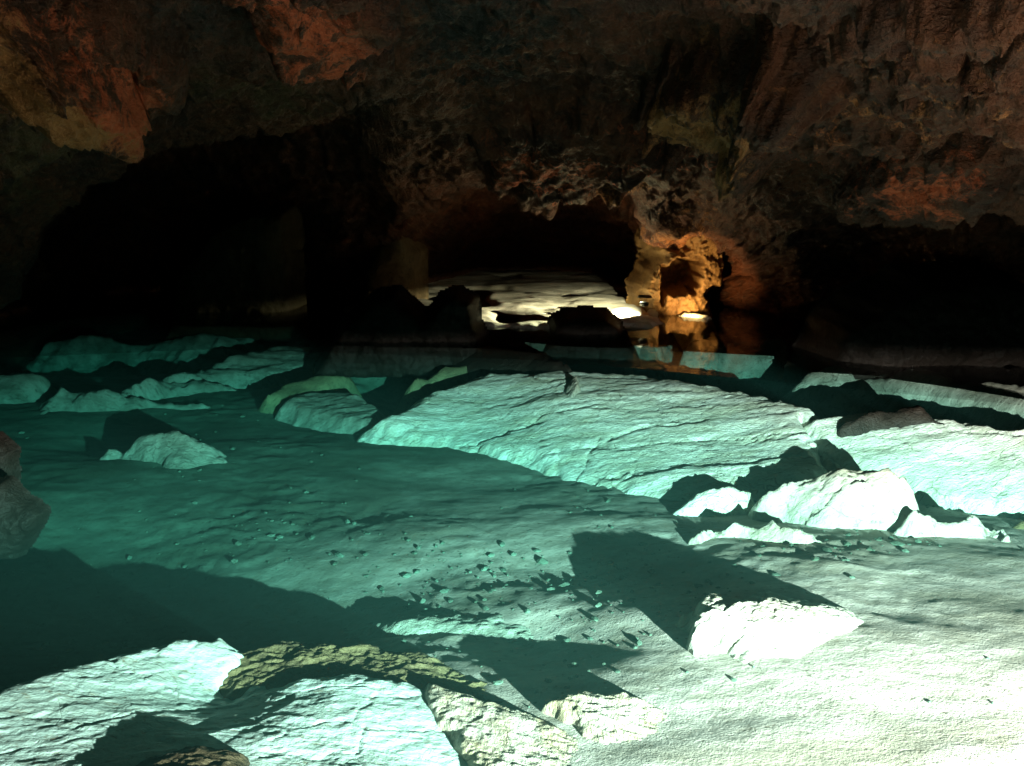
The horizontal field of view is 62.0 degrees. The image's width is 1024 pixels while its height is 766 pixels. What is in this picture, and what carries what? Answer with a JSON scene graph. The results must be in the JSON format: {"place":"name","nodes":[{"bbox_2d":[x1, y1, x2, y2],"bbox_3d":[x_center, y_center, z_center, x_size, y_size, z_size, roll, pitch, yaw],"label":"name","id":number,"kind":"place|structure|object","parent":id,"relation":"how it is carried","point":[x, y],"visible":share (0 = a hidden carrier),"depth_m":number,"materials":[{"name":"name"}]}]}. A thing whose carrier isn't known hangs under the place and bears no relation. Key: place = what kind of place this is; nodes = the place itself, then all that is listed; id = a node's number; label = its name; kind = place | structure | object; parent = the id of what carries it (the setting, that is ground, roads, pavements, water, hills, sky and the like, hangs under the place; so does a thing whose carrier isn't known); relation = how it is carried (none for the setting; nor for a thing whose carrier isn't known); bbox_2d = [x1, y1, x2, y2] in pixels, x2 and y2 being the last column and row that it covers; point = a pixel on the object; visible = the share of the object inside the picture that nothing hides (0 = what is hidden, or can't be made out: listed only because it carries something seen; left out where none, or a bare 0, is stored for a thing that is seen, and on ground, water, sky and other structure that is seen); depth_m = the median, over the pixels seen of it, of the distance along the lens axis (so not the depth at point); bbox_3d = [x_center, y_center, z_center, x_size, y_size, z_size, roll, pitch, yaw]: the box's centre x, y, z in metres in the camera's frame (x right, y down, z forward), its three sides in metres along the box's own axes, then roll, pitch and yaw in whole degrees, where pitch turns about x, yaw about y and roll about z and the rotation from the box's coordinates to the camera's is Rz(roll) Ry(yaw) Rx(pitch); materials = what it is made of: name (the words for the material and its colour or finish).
{"place":"outdoors","nodes":[
{"label":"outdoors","id":0,"kind":"place"},
{"bbox_2d":[0,0,1023,374],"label":"cave wall","id":1,"kind":"structure","parent":0,"point":[796,160],"depth_m":6.98,"materials":[{"name":"brown stone"}]},
{"bbox_2d":[784,261,1023,386],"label":"boulder","id":2,"kind":"object","parent":1,"relation":"attached to","point":[954,320],"visible":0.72,"depth_m":7.96,"materials":[{"name":"black stone"}]},
{"bbox_2d":[0,269,1023,765],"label":"pool floor","id":3,"kind":"structure","parent":0,"point":[940,623],"depth_m":4.96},
{"bbox_2d":[0,476,50,558],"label":"rock","id":4,"kind":"object","parent":3,"relation":"on","point":[24,515],"visible":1,"depth_m":5.36,"materials":[{"name":"stone"}]},
{"bbox_2d":[0,431,21,479],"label":"rock","id":5,"kind":"object","parent":4,"relation":"on","point":[10,450],"visible":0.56,"depth_m":5.73,"materials":[{"name":"grey stone"}]},
{"bbox_2d":[0,373,56,403],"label":"rock","id":6,"kind":"object","parent":3,"relation":"on","point":[21,388],"visible":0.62,"depth_m":9.10,"materials":[{"name":"grey stone"}]},
{"bbox_2d":[39,387,210,414],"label":"rock","id":7,"kind":"object","parent":3,"relation":"on","point":[102,400],"visible":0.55,"depth_m":8.77,"materials":[{"name":"grey stone"}]},
{"bbox_2d":[11,333,269,376],"bbox_3d":[-4.908,-0.290,11.495,3.689,0.793,1.528,0,13,0],"label":"stone shelf","id":8,"kind":"object","parent":3,"relation":"on","point":[89,355],"visible":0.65,"depth_m":11.21,"materials":[{"name":"grey stone"}]},
{"bbox_2d":[99,430,226,468],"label":"rock","id":9,"kind":"object","parent":3,"relation":"on","point":[175,449],"visible":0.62,"depth_m":7.11,"materials":[{"name":"grey stone"}]},
{"bbox_2d":[120,377,237,400],"bbox_3d":[-3.807,0.139,9.430,1.676,0.486,0.846,-9,16,-35],"label":"stone shelf","id":10,"kind":"object","parent":3,"relation":"on","point":[150,389],"visible":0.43,"depth_m":9.31,"materials":[{"name":"grey stone"}]},
{"bbox_2d":[136,745,249,765],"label":"rock","id":11,"kind":"object","parent":3,"relation":"on","point":[197,755],"visible":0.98,"depth_m":2.72,"materials":[{"name":"brown stone"}]},
{"bbox_2d":[0,638,467,765],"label":"rock ledge","id":12,"kind":"object","parent":3,"relation":"on","point":[134,709],"visible":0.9,"depth_m":3.10,"materials":[{"name":"white stone"}]},
{"bbox_2d":[166,204,307,342],"bbox_3d":[-3.859,-1.427,11.554,1.965,1.945,0.834,0,13,0],"label":"rock","id":13,"kind":"object","parent":3,"relation":"on","point":[242,276],"visible":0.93,"depth_m":11.29,"materials":[{"name":"black stone"}]},
{"bbox_2d":[161,346,326,388],"bbox_3d":[-3.033,-0.068,10.145,1.497,0.586,2.705,10,16,39],"label":"stone shelf","id":14,"kind":"object","parent":3,"relation":"on","point":[277,366],"visible":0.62,"depth_m":9.97,"materials":[{"name":"grey stone"}]},
{"bbox_2d":[258,375,363,414],"bbox_3d":[-2.109,0.332,9.106,1.481,0.792,0.871,-10,16,-37],"label":"stone shelf","id":15,"kind":"object","parent":3,"relation":"on","point":[272,403],"visible":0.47,"depth_m":8.96,"materials":[{"name":"stone"}]},
{"bbox_2d":[274,392,385,435],"bbox_3d":[-1.614,0.544,8.677,1.656,0.852,1.298,7,15,29],"label":"stone shelf","id":16,"kind":"object","parent":3,"relation":"on","point":[347,413],"visible":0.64,"depth_m":8.33,"materials":[{"name":"grey stone"}]},
{"bbox_2d":[219,641,502,703],"bbox_3d":[-0.631,1.411,3.697,1.931,0.520,1.036,0,13,0],"label":"rock ledge","id":17,"kind":"object","parent":3,"relation":"on","point":[277,665],"visible":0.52,"depth_m":3.60,"materials":[{"name":"beige stone"}]},
{"bbox_2d":[360,235,428,303],"bbox_3d":[-1.796,-1.454,12.320,1.107,1.603,0.689,0,13,0],"label":"rock pillar","id":18,"kind":"object","parent":3,"relation":"on","point":[403,261],"visible":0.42,"depth_m":12.01,"materials":[{"name":"brown stone"}]},
{"bbox_2d":[314,285,493,377],"bbox_3d":[-1.189,-0.505,9.379,2.171,1.078,0.644,0,13,0],"label":"rock","id":19,"kind":"object","parent":3,"relation":"on","point":[397,331],"visible":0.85,"depth_m":9.19,"materials":[{"name":"black stone"}]},
{"bbox_2d":[392,366,467,414],"bbox_3d":[-0.650,0.396,9.189,2.059,1.200,1.171,-6,14,-26],"label":"stone shelf","id":20,"kind":"object","parent":3,"relation":"on","point":[445,378],"visible":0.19,"depth_m":8.86,"materials":[{"name":"stone"}]},
{"bbox_2d":[344,610,540,648],"bbox_3d":[-0.411,1.369,4.488,1.912,0.432,0.933,4,13,18],"label":"rock ledge","id":21,"kind":"object","parent":3,"relation":"on","point":[433,622],"visible":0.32,"depth_m":4.30,"materials":[{"name":"grey stone"}]},
{"bbox_2d":[0,404,993,707],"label":"pebbles","id":22,"kind":"object","parent":3,"relation":"on","point":[382,590],"visible":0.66,"depth_m":4.76,"materials":[{"name":"grey stone"}]},
{"bbox_2d":[426,343,571,381],"bbox_3d":[0.062,0.295,9.203,2.818,1.430,1.819,7,15,29],"label":"rock","id":23,"kind":"object","parent":3,"relation":"on","point":[492,358],"visible":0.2,"depth_m":8.89,"materials":[{"name":"grey stone"}]},
{"bbox_2d":[423,683,578,765],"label":"rock ledge","id":24,"kind":"object","parent":3,"relation":"on","point":[480,732],"visible":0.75,"depth_m":3.12,"materials":[{"name":"stone"}]},
{"bbox_2d":[566,376,580,397],"bbox_3d":[0.581,0.378,7.975,0.670,0.872,0.966,0,13,0],"label":"rock shard","id":25,"kind":"object","parent":3,"relation":"on","point":[573,389],"visible":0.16,"depth_m":7.80,"materials":[{"name":"grey stone"}]},
{"bbox_2d":[543,305,640,367],"bbox_3d":[0.874,-0.491,9.854,1.378,0.747,0.525,0,13,0],"label":"rock","id":26,"kind":"object","parent":3,"relation":"on","point":[579,334],"visible":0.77,"depth_m":9.69,"materials":[{"name":"black stone"}]},
{"bbox_2d":[356,371,840,500],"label":"stone slab","id":27,"kind":"structure","parent":3,"relation":"on","point":[668,439],"depth_m":7.09,"materials":[{"name":"stone"}]},
{"bbox_2d":[540,691,667,744],"bbox_3d":[0.446,1.383,3.126,1.003,0.281,0.620,10,16,37],"label":"boulder","id":28,"kind":"object","parent":3,"relation":"on","point":[606,719],"visible":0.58,"depth_m":3.20,"materials":[{"name":"stone"}]},
{"bbox_2d":[637,295,651,305],"bbox_3d":[1.620,-1.007,10.436,0.180,0.140,0.180,0,13,0],"label":"niche lamp","id":29,"kind":"object","parent":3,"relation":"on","point":[644,303],"visible":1,"depth_m":10.39,"materials":[{"name":"metal"}]},
{"bbox_2d":[624,336,668,378],"bbox_3d":[1.115,-0.035,10.054,1.602,1.052,0.385,0,13,0],"label":"stone shelf","id":30,"kind":"object","parent":3,"relation":"on","point":[636,342],"visible":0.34,"depth_m":10.00,"materials":[{"name":"stone"}]},
{"bbox_2d":[624,227,723,324],"bbox_3d":[2.235,-1.308,11.437,1.424,2.153,1.114,0,13,0],"label":"rock outcrop","id":31,"kind":"object","parent":3,"relation":"on","point":[670,282],"visible":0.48,"depth_m":11.17,"materials":[{"name":"brown stone"}]},
{"bbox_2d":[647,308,718,350],"bbox_3d":[2.296,-0.422,11.034,0.978,1.025,1.505,-11,17,-40],"label":"rock ledge","id":32,"kind":"object","parent":3,"relation":"on","point":[685,328],"visible":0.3,"depth_m":10.82,"materials":[{"name":"stone"}]},
{"bbox_2d":[672,486,754,516],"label":"boulder","id":33,"kind":"object","parent":3,"relation":"on","point":[725,501],"visible":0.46,"depth_m":5.58,"materials":[{"name":"stone"}]},
{"bbox_2d":[674,335,793,401],"bbox_3d":[2.547,0.198,9.754,1.736,1.472,0.968,0,13,0],"label":"stone shelf","id":34,"kind":"object","parent":3,"relation":"on","point":[752,366],"visible":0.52,"depth_m":9.54,"materials":[{"name":"grey stone"}]},
{"bbox_2d":[687,520,821,544],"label":"boulder","id":35,"kind":"object","parent":3,"relation":"on","point":[772,531],"visible":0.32,"depth_m":5.02,"materials":[{"name":"white stone"}]},
{"bbox_2d":[675,590,863,662],"bbox_3d":[1.201,1.153,3.811,1.014,0.396,0.742,0,13,0],"label":"boulder","id":36,"kind":"object","parent":3,"relation":"on","point":[763,624],"visible":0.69,"depth_m":3.67,"materials":[{"name":"white stone"}]},
{"bbox_2d":[748,468,919,530],"bbox_3d":[2.053,0.838,5.418,1.179,0.660,0.785,0,13,0],"label":"boulder","id":37,"kind":"object","parent":3,"relation":"on","point":[881,499],"visible":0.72,"depth_m":5.25,"materials":[{"name":"white stone"}]},
{"bbox_2d":[836,405,949,437],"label":"rock","id":38,"kind":"object","parent":3,"relation":"on","point":[899,418],"visible":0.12,"depth_m":6.41,"materials":[{"name":"grey stone"}]},
{"bbox_2d":[778,365,1023,430],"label":"rock ledge","id":39,"kind":"object","parent":3,"relation":"on","point":[832,391],"visible":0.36,"depth_m":7.62,"materials":[{"name":"grey stone"}]},
{"bbox_2d":[803,412,1023,518],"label":"stone slab","id":40,"kind":"structure","parent":3,"relation":"on","point":[953,465],"depth_m":5.96,"materials":[{"name":"stone"}]},
{"bbox_2d":[892,510,1010,541],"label":"boulder","id":41,"kind":"object","parent":3,"relation":"on","point":[916,523],"visible":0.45,"depth_m":5.00,"materials":[{"name":"white stone"}]},
{"bbox_2d":[1013,521,1023,528],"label":"boulder","id":42,"kind":"object","parent":3,"relation":"on","point":[1020,525],"visible":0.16,"depth_m":5.20,"materials":[{"name":"beige stone"}]}
]}

